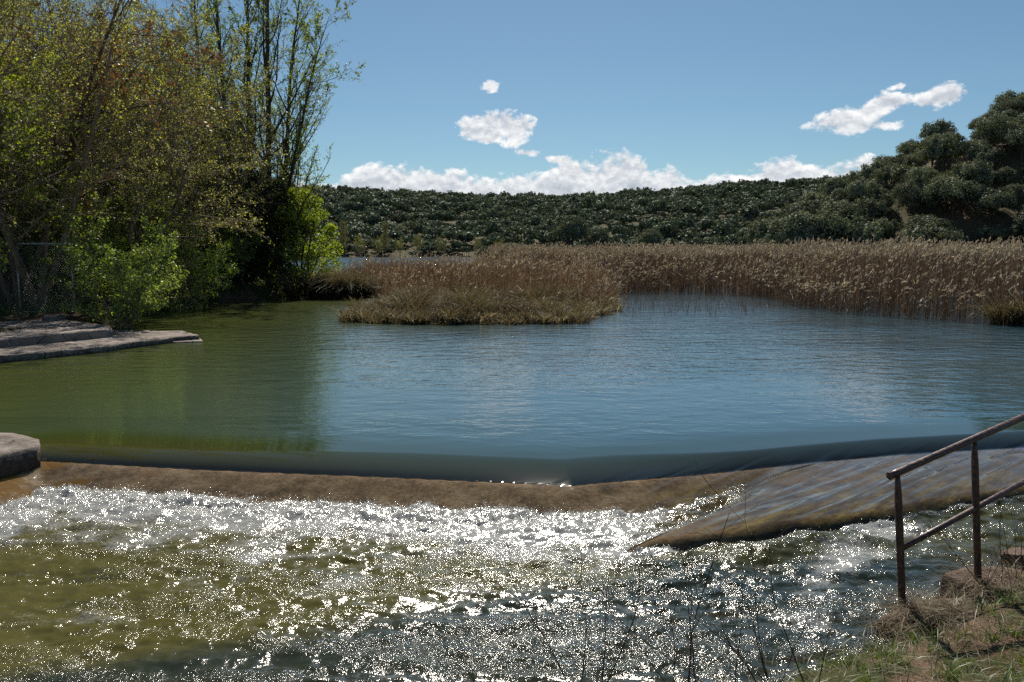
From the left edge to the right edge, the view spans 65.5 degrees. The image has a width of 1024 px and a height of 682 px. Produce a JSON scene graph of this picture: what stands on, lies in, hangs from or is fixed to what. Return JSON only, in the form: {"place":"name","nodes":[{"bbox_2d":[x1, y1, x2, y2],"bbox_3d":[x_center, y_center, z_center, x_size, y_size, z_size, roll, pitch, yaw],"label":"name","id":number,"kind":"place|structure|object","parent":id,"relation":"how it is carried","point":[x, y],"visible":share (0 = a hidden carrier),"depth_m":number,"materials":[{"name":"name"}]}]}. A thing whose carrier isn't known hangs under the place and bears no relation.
{"place":"outdoors","nodes":[
{"label":"outdoors","id":0,"kind":"place"},
{"bbox_2d":[0,417,1023,681],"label":"river water","id":1,"kind":"structure","parent":0,"point":[288,603],"depth_m":6.75,"materials":[{"name":"liquid"}]},
{"bbox_2d":[0,481,1018,577],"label":"foam","id":2,"kind":"object","parent":1,"relation":"on","point":[364,503],"visible":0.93,"depth_m":8.13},
{"bbox_2d":[0,257,1023,416],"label":"lake","id":3,"kind":"structure","parent":0,"point":[303,356],"depth_m":16.54,"materials":[{"name":"liquid"}]},
{"bbox_2d":[248,260,394,298],"bbox_3d":[-9.379,-3.190,41.033,9.042,2.032,5.991,0,6,0],"label":"rush clump","id":4,"kind":"object","parent":3,"relation":"on","point":[338,286],"visible":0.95,"depth_m":40.64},
{"bbox_2d":[327,271,625,324],"bbox_3d":[-1.067,-2.128,33.172,12.557,1.675,15.788,0,6,0],"label":"sedge","id":5,"kind":"object","parent":3,"relation":"on","point":[455,306],"visible":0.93,"depth_m":28.02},
{"bbox_2d":[331,250,637,306],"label":"reeds","id":6,"kind":"object","parent":3,"relation":"on","point":[403,273],"visible":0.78,"depth_m":40.31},
{"bbox_2d":[620,281,791,314],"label":"water stems","id":7,"kind":"object","parent":3,"relation":"on","point":[688,307],"visible":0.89,"depth_m":34.81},
{"bbox_2d":[472,231,1023,326],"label":"reeds","id":8,"kind":"object","parent":3,"relation":"on","point":[895,270],"visible":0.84,"depth_m":40.34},
{"bbox_2d":[960,290,1023,324],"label":"rush clump","id":9,"kind":"object","parent":3,"relation":"on","point":[990,315],"visible":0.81,"depth_m":26.21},
{"bbox_2d":[0,125,1023,681],"bbox_3d":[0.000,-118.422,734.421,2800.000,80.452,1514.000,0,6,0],"label":"ground","id":10,"kind":"structure","parent":0,"point":[968,223],"depth_m":13.18,"materials":[{"name":"soil"}]},
{"bbox_2d":[0,433,40,477],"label":"abutment","id":11,"kind":"object","parent":10,"relation":"on","point":[19,453],"visible":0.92,"depth_m":9.20,"materials":[{"name":"concrete"}]},
{"bbox_2d":[0,112,69,272],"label":"bush","id":12,"kind":"object","parent":10,"relation":"on","point":[21,194],"visible":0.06,"depth_m":27.55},
{"bbox_2d":[0,243,75,312],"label":"fence","id":13,"kind":"object","parent":10,"relation":"on","point":[18,278],"visible":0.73,"depth_m":25.14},
{"bbox_2d":[0,172,89,291],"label":"bush","id":14,"kind":"object","parent":10,"relation":"on","point":[54,237],"visible":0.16,"depth_m":27.80,"materials":[{"name":"green plant"}]},
{"bbox_2d":[19,240,71,291],"bbox_3d":[-21.538,-4.888,35.481,3.216,5.652,3.601,4,8,34],"label":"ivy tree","id":15,"kind":"object","parent":10,"relation":"on","point":[54,287],"depth_m":35.84,"materials":[{"name":"green plant"}]},
{"bbox_2d":[0,37,116,308],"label":"tree","id":16,"kind":"object","parent":10,"relation":"on","point":[36,190],"visible":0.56,"depth_m":24.95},
{"bbox_2d":[3,0,151,99],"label":"tree","id":17,"kind":"object","parent":10,"relation":"on","point":[127,5],"depth_m":56.50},
{"bbox_2d":[0,0,165,237],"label":"tree","id":18,"kind":"object","parent":10,"relation":"on","point":[10,72],"visible":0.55,"depth_m":23.45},
{"bbox_2d":[0,189,165,304],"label":"bush","id":19,"kind":"object","parent":10,"relation":"on","point":[121,209],"visible":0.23,"depth_m":29.76,"materials":[{"name":"green plant"}]},
{"bbox_2d":[0,314,202,362],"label":"platform","id":20,"kind":"structure","parent":10,"relation":"on","point":[53,335],"depth_m":19.98,"materials":[{"name":"concrete"}]},
{"bbox_2d":[1,12,202,256],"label":"tree","id":21,"kind":"object","parent":10,"relation":"on","point":[87,80],"visible":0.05,"depth_m":42.28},
{"bbox_2d":[0,0,221,309],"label":"tree","id":22,"kind":"object","parent":10,"relation":"on","point":[17,259],"visible":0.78,"depth_m":24.46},
{"bbox_2d":[33,212,189,329],"bbox_3d":[-12.050,-1.852,24.349,4.603,4.240,6.099,-4,7,-29],"label":"bush","id":23,"kind":"object","parent":10,"relation":"on","point":[130,284],"visible":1,"depth_m":23.94,"materials":[{"name":"green plant"}]},
{"bbox_2d":[0,2,228,199],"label":"tree","id":24,"kind":"object","parent":10,"relation":"on","point":[154,66],"visible":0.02,"depth_m":46.32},
{"bbox_2d":[0,0,240,304],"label":"tree","id":25,"kind":"object","parent":10,"relation":"on","point":[71,140],"visible":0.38,"depth_m":26.31,"materials":[{"name":"green plant"}]},
{"bbox_2d":[0,0,247,290],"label":"tree","id":26,"kind":"object","parent":10,"relation":"on","point":[140,76],"visible":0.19,"depth_m":35.52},
{"bbox_2d":[1,0,274,243],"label":"tree","id":27,"kind":"object","parent":10,"relation":"on","point":[164,73],"visible":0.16,"depth_m":32.16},
{"bbox_2d":[0,273,290,316],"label":"undergrowth","id":28,"kind":"object","parent":10,"relation":"on","point":[54,303],"visible":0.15,"depth_m":27.80,"materials":[{"name":"green plant"}]},
{"bbox_2d":[0,1,291,313],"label":"tree","id":29,"kind":"object","parent":10,"relation":"on","point":[136,200],"visible":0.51,"depth_m":29.57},
{"bbox_2d":[79,162,218,307],"bbox_3d":[-15.700,-4.056,32.997,6.841,6.949,5.346,6,8,41],"label":"bush","id":30,"kind":"object","parent":10,"relation":"on","point":[166,211],"visible":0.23,"depth_m":32.75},
{"bbox_2d":[1,3,305,191],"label":"tree","id":31,"kind":"object","parent":10,"relation":"on","point":[172,108],"visible":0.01,"depth_m":52.98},
{"bbox_2d":[80,212,239,311],"bbox_3d":[-14.222,-2.747,32.987,5.754,5.300,7.623,5,8,36],"label":"bush","id":32,"kind":"object","parent":10,"relation":"on","point":[196,275],"visible":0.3,"depth_m":33.41,"materials":[{"name":"green plant"}]},
{"bbox_2d":[132,0,259,280],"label":"poplar tree","id":33,"kind":"object","parent":10,"relation":"on","point":[216,5],"visible":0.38,"depth_m":44.12,"materials":[{"name":"green plant"}]},
{"bbox_2d":[96,0,297,274],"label":"tree","id":34,"kind":"object","parent":10,"relation":"on","point":[219,133],"visible":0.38,"depth_m":38.48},
{"bbox_2d":[131,0,265,180],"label":"poplar tree","id":35,"kind":"object","parent":10,"relation":"on","point":[193,11],"visible":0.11,"depth_m":47.59,"materials":[{"name":"green plant"}]},
{"bbox_2d":[134,12,262,171],"bbox_3d":[-26.305,-15.439,63.675,14.360,19.473,12.172,3,7,27],"label":"tree","id":36,"kind":"object","parent":10,"relation":"on","point":[196,73],"visible":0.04,"depth_m":60.54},
{"bbox_2d":[80,56,318,210],"bbox_3d":[-19.553,-10.429,50.010,12.981,13.440,17.176,-3,7,-26],"label":"tree","id":37,"kind":"object","parent":10,"relation":"on","point":[224,131],"visible":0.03,"depth_m":46.86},
{"bbox_2d":[177,276,222,300],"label":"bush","id":38,"kind":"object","parent":10,"relation":"on","point":[220,290],"depth_m":39.26,"materials":[{"name":"plant"}]},
{"bbox_2d":[179,225,262,281],"bbox_3d":[-15.389,-4.264,40.385,4.879,3.392,3.683,1,6,11],"label":"bush","id":39,"kind":"object","parent":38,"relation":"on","point":[239,248],"visible":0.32,"depth_m":39.99,"materials":[{"name":"green plant"}]},
{"bbox_2d":[176,178,257,285],"bbox_3d":[-15.584,-5.960,42.460,4.798,6.272,4.666,-3,7,-24],"label":"ivy tree","id":40,"kind":"object","parent":10,"relation":"on","point":[207,210],"visible":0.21,"depth_m":41.52,"materials":[{"name":"green plant"}]},
{"bbox_2d":[224,286,242,293],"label":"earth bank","id":41,"kind":"structure","parent":10,"relation":"on","point":[236,291],"depth_m":41.00,"materials":[{"name":"soil"}]},
{"bbox_2d":[139,208,262,274],"bbox_3d":[-16.836,-4.919,40.686,6.255,4.840,6.231,-5,8,-41],"label":"bush","id":42,"kind":"object","parent":41,"relation":"on","point":[232,234],"visible":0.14,"depth_m":40.37,"materials":[{"name":"green plant"}]},
{"bbox_2d":[169,0,298,284],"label":"poplar tree","id":43,"kind":"object","parent":10,"relation":"on","point":[248,46],"visible":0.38,"depth_m":45.09,"materials":[{"name":"green plant"}]},
{"bbox_2d":[209,161,281,285],"bbox_3d":[-14.649,-6.513,43.397,5.489,7.379,5.644,0,6,0],"label":"ivy tree","id":44,"kind":"object","parent":10,"relation":"on","point":[247,265],"visible":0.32,"depth_m":43.21,"materials":[{"name":"green plant"}]},
{"bbox_2d":[210,0,342,285],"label":"poplar tree","id":45,"kind":"object","parent":10,"relation":"on","point":[265,9],"visible":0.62,"depth_m":43.36,"materials":[{"name":"green plant"}]},
{"bbox_2d":[240,171,321,285],"bbox_3d":[-12.451,-6.431,43.342,4.502,7.065,4.021,0,6,0],"label":"ivy tree","id":46,"kind":"object","parent":10,"relation":"on","point":[271,235],"visible":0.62,"depth_m":42.46,"materials":[{"name":"green plant"}]},
{"bbox_2d":[232,0,336,252],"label":"poplar tree","id":47,"kind":"object","parent":10,"relation":"on","point":[295,36],"visible":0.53,"depth_m":46.32,"materials":[{"name":"green plant"}]},
{"bbox_2d":[224,0,366,285],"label":"poplar tree","id":48,"kind":"object","parent":10,"relation":"on","point":[308,84],"visible":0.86,"depth_m":42.44,"materials":[{"name":"green plant"}]},
{"bbox_2d":[249,184,352,296],"bbox_3d":[-11.293,-5.174,43.088,6.114,6.504,3.932,5,8,38],"label":"bush","id":49,"kind":"object","parent":10,"relation":"on","point":[308,252],"visible":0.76,"depth_m":42.35,"materials":[{"name":"green plant"}]},
{"bbox_2d":[338,219,347,256],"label":"tree","id":50,"kind":"object","parent":10,"relation":"on","point":[343,233],"visible":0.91,"depth_m":404.56,"materials":[{"name":"green plant"}]},
{"bbox_2d":[380,221,390,256],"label":"tree","id":51,"kind":"object","parent":10,"relation":"on","point":[385,234],"visible":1,"depth_m":401.52,"materials":[{"name":"green plant"}]},
{"bbox_2d":[0,448,1023,551],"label":"weir","id":52,"kind":"object","parent":10,"relation":"on","point":[831,495],"visible":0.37,"depth_m":8.60,"materials":[{"name":"concrete"}]},
{"bbox_2d":[256,174,850,248],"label":"oak wood","id":53,"kind":"object","parent":10,"relation":"on","point":[489,211],"visible":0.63,"depth_m":546.54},
{"bbox_2d":[551,213,590,247],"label":"holm oak","id":54,"kind":"object","parent":10,"relation":"on","point":[574,228],"visible":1,"depth_m":392.64,"materials":[{"name":"green plant"}]},
{"bbox_2d":[489,536,691,681],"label":"dead stems","id":55,"kind":"object","parent":10,"relation":"on","point":[625,642],"visible":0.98,"depth_m":3.19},
{"bbox_2d":[583,228,610,246],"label":"holm oak","id":56,"kind":"object","parent":10,"relation":"on","point":[598,234],"visible":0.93,"depth_m":397.80,"materials":[{"name":"green plant"}]},
{"bbox_2d":[636,228,662,246],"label":"holm oak","id":57,"kind":"object","parent":10,"relation":"on","point":[650,236],"visible":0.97,"depth_m":396.06,"materials":[{"name":"green plant"}]},
{"bbox_2d":[605,502,767,681],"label":"dead stems","id":58,"kind":"object","parent":10,"relation":"on","point":[690,640],"visible":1,"depth_m":3.15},
{"bbox_2d":[566,459,807,681],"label":"dead stems","id":59,"kind":"object","parent":10,"relation":"on","point":[736,663],"visible":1,"depth_m":3.23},
{"bbox_2d":[680,525,836,681],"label":"dead stems","id":60,"kind":"object","parent":10,"relation":"on","point":[787,639],"visible":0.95,"depth_m":3.61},
{"bbox_2d":[743,217,782,244],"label":"holm oak","id":61,"kind":"object","parent":10,"relation":"on","point":[757,231],"visible":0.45,"depth_m":120.68,"materials":[{"name":"green plant"}]},
{"bbox_2d":[764,212,821,246],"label":"holm oak","id":62,"kind":"object","parent":10,"relation":"on","point":[781,237],"visible":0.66,"depth_m":108.82,"materials":[{"name":"green plant"}]},
{"bbox_2d":[778,200,819,216],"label":"holm oak","id":63,"kind":"object","parent":10,"relation":"on","point":[803,206],"visible":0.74,"depth_m":119.73,"materials":[{"name":"green plant"}]},
{"bbox_2d":[780,205,846,244],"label":"holm oak","id":64,"kind":"object","parent":10,"relation":"on","point":[816,226],"visible":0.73,"depth_m":108.01,"materials":[{"name":"green plant"}]},
{"bbox_2d":[802,191,832,200],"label":"holm oak","id":65,"kind":"object","parent":10,"relation":"on","point":[811,196],"visible":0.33,"depth_m":142.42,"materials":[{"name":"green plant"}]},
{"bbox_2d":[818,176,855,196],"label":"holm oak","id":66,"kind":"object","parent":10,"relation":"on","point":[829,186],"visible":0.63,"depth_m":137.56,"materials":[{"name":"green plant"}]},
{"bbox_2d":[807,208,871,242],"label":"holm oak","id":67,"kind":"object","parent":10,"relation":"on","point":[855,217],"visible":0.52,"depth_m":109.11,"materials":[{"name":"green plant"}]},
{"bbox_2d":[816,199,870,222],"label":"holm oak","id":68,"kind":"object","parent":10,"relation":"on","point":[837,205],"visible":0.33,"depth_m":113.16,"materials":[{"name":"green plant"}]},
{"bbox_2d":[830,184,858,201],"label":"holm oak","id":69,"kind":"object","parent":10,"relation":"on","point":[840,194],"visible":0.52,"depth_m":121.30,"materials":[{"name":"green plant"}]},
{"bbox_2d":[844,179,883,201],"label":"holm oak","id":70,"kind":"object","parent":10,"relation":"on","point":[859,190],"visible":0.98,"depth_m":118.21,"materials":[{"name":"green plant"}]},
{"bbox_2d":[841,218,893,246],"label":"holm oak","id":71,"kind":"object","parent":10,"relation":"on","point":[878,228],"visible":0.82,"depth_m":107.38,"materials":[{"name":"green plant"}]},
{"bbox_2d":[849,196,890,223],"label":"holm oak","id":72,"kind":"object","parent":10,"relation":"on","point":[871,209],"visible":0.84,"depth_m":113.72,"materials":[{"name":"green plant"}]},
{"bbox_2d":[717,542,1023,681],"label":"dry grass","id":73,"kind":"structure","parent":10,"relation":"on","point":[926,613],"depth_m":5.44,"materials":[{"name":"plant"}]},
{"bbox_2d":[853,176,888,193],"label":"holm oak","id":74,"kind":"object","parent":10,"relation":"on","point":[881,182],"visible":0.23,"depth_m":126.26,"materials":[{"name":"green plant"}]},
{"bbox_2d":[856,160,896,179],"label":"holm oak","id":75,"kind":"object","parent":10,"relation":"on","point":[875,165],"visible":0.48,"depth_m":131.65,"materials":[{"name":"green plant"}]},
{"bbox_2d":[873,192,895,205],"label":"holm oak","id":76,"kind":"object","parent":10,"relation":"on","point":[890,200],"visible":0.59,"depth_m":117.38,"materials":[{"name":"green plant"}]},
{"bbox_2d":[869,165,901,189],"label":"holm oak","id":77,"kind":"object","parent":10,"relation":"on","point":[886,172],"visible":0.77,"depth_m":126.42,"materials":[{"name":"green plant"}]},
{"bbox_2d":[758,575,1023,681],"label":"grass","id":78,"kind":"structure","parent":10,"relation":"on","point":[937,647],"depth_m":4.94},
{"bbox_2d":[884,153,905,163],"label":"holm oak","id":79,"kind":"object","parent":10,"relation":"on","point":[896,159],"visible":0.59,"depth_m":137.55,"materials":[{"name":"green plant"}]},
{"bbox_2d":[895,141,922,155],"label":"holm oak","id":80,"kind":"object","parent":10,"relation":"on","point":[906,148],"visible":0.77,"depth_m":139.10,"materials":[{"name":"green plant"}]},
{"bbox_2d":[890,162,934,187],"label":"holm oak","id":81,"kind":"object","parent":10,"relation":"on","point":[903,169],"visible":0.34,"depth_m":120.73,"materials":[{"name":"green plant"}]},
{"bbox_2d":[902,154,923,166],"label":"holm oak","id":82,"kind":"object","parent":10,"relation":"on","point":[908,161],"visible":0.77,"depth_m":130.82,"materials":[{"name":"green plant"}]},
{"bbox_2d":[889,179,943,216],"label":"holm oak","id":83,"kind":"object","parent":10,"relation":"on","point":[910,197],"visible":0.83,"depth_m":112.68,"materials":[{"name":"green plant"}]},
{"bbox_2d":[903,163,943,206],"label":"holm oak","id":84,"kind":"object","parent":10,"relation":"on","point":[919,177],"visible":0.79,"depth_m":115.37,"materials":[{"name":"green plant"}]},
{"bbox_2d":[873,597,973,633],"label":"stone slab","id":85,"kind":"structure","parent":10,"relation":"on","point":[884,624],"depth_m":5.56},
{"bbox_2d":[886,413,1023,611],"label":"railing","id":86,"kind":"object","parent":85,"relation":"on","point":[973,510],"visible":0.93,"depth_m":5.83,"materials":[{"name":"metal"}]},
{"bbox_2d":[899,214,955,228],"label":"holm oak","id":87,"kind":"object","parent":10,"relation":"on","point":[919,219],"visible":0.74,"depth_m":106.58,"materials":[{"name":"green plant"}]},
{"bbox_2d":[911,145,947,167],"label":"holm oak","id":88,"kind":"object","parent":10,"relation":"on","point":[920,154],"visible":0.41,"depth_m":124.87,"materials":[{"name":"green plant"}]},
{"bbox_2d":[898,221,970,246],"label":"holm oak","id":89,"kind":"object","parent":10,"relation":"on","point":[928,232],"visible":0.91,"depth_m":103.64,"materials":[{"name":"green plant"}]},
{"bbox_2d":[917,118,961,138],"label":"holm oak","id":90,"kind":"object","parent":10,"relation":"on","point":[943,126],"visible":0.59,"depth_m":139.22,"materials":[{"name":"green plant"}]},
{"bbox_2d":[917,174,968,213],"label":"holm oak","id":91,"kind":"object","parent":10,"relation":"on","point":[945,202],"visible":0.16,"depth_m":112.62,"materials":[{"name":"green plant"}]},
{"bbox_2d":[922,128,966,174],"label":"holm oak","id":92,"kind":"object","parent":10,"relation":"on","point":[938,144],"visible":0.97,"depth_m":121.89,"materials":[{"name":"green plant"}]},
{"bbox_2d":[918,174,987,220],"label":"holm oak","id":93,"kind":"object","parent":10,"relation":"on","point":[951,186],"visible":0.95,"depth_m":109.03,"materials":[{"name":"green plant"}]},
{"bbox_2d":[944,157,993,204],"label":"holm oak","id":94,"kind":"object","parent":10,"relation":"on","point":[979,170],"visible":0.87,"depth_m":110.64,"materials":[{"name":"green plant"}]},
{"bbox_2d":[945,139,993,164],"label":"holm oak","id":95,"kind":"object","parent":10,"relation":"on","point":[967,147],"visible":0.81,"depth_m":119.48,"materials":[{"name":"green plant"}]},
{"bbox_2d":[923,506,1022,598],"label":"dead stems","id":96,"kind":"object","parent":10,"relation":"on","point":[989,551],"visible":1,"depth_m":5.23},
{"bbox_2d":[939,567,1023,602],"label":"stone slab","id":97,"kind":"structure","parent":10,"relation":"on","point":[942,583],"depth_m":6.04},
{"bbox_2d":[965,148,1005,165],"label":"holm oak","id":98,"kind":"object","parent":10,"relation":"on","point":[989,155],"visible":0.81,"depth_m":116.79,"materials":[{"name":"green plant"}]},
{"bbox_2d":[964,187,1016,227],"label":"holm oak","id":99,"kind":"object","parent":10,"relation":"on","point":[993,202],"visible":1,"depth_m":105.17,"materials":[{"name":"green plant"}]},
{"bbox_2d":[975,224,1010,243],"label":"holm oak","id":100,"kind":"object","parent":10,"relation":"on","point":[994,234],"visible":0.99,"depth_m":103.33,"materials":[{"name":"green plant"}]},
{"bbox_2d":[969,111,1018,148],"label":"holm oak","id":101,"kind":"object","parent":10,"relation":"on","point":[993,124],"visible":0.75,"depth_m":121.23,"materials":[{"name":"green plant"}]},
{"bbox_2d":[974,186,1017,217],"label":"holm oak","id":102,"kind":"object","parent":10,"relation":"on","point":[1001,189],"visible":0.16,"depth_m":106.17,"materials":[{"name":"green plant"}]},
{"bbox_2d":[992,167,1017,188],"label":"holm oak","id":103,"kind":"object","parent":10,"relation":"on","point":[1001,174],"visible":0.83,"depth_m":112.91,"materials":[{"name":"green plant"}]},
{"bbox_2d":[989,90,1023,112],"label":"holm oak","id":104,"kind":"object","parent":10,"relation":"on","point":[999,100],"visible":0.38,"depth_m":139.30,"materials":[{"name":"green plant"}]},
{"bbox_2d":[992,498,1023,578],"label":"dead stems","id":105,"kind":"object","parent":10,"relation":"on","point":[1015,542],"visible":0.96,"depth_m":5.51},
{"bbox_2d":[996,121,1023,160],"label":"holm oak","id":106,"kind":"object","parent":10,"relation":"on","point":[1015,134],"visible":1,"depth_m":117.96,"materials":[{"name":"green plant"}]},
{"bbox_2d":[1000,96,1023,111],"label":"holm oak","id":107,"kind":"object","parent":10,"relation":"on","point":[1017,103],"visible":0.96,"depth_m":133.38,"materials":[{"name":"green plant"}]},
{"bbox_2d":[1001,547,1023,563],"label":"rock","id":108,"kind":"object","parent":10,"relation":"on","point":[1011,553],"visible":0.79,"depth_m":6.90,"materials":[{"name":"stone"}]},
{"bbox_2d":[1005,183,1023,207],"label":"holm oak","id":109,"kind":"object","parent":10,"relation":"on","point":[1019,188],"visible":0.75,"depth_m":107.99,"materials":[{"name":"green plant"}]},
{"bbox_2d":[1011,210,1023,235],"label":"holm oak","id":110,"kind":"object","parent":10,"relation":"on","point":[1018,227],"visible":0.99,"depth_m":100.32,"materials":[{"name":"green plant"}]},
{"bbox_2d":[2,0,1023,195],"label":"sky","id":111,"kind":"structure","parent":0,"point":[557,97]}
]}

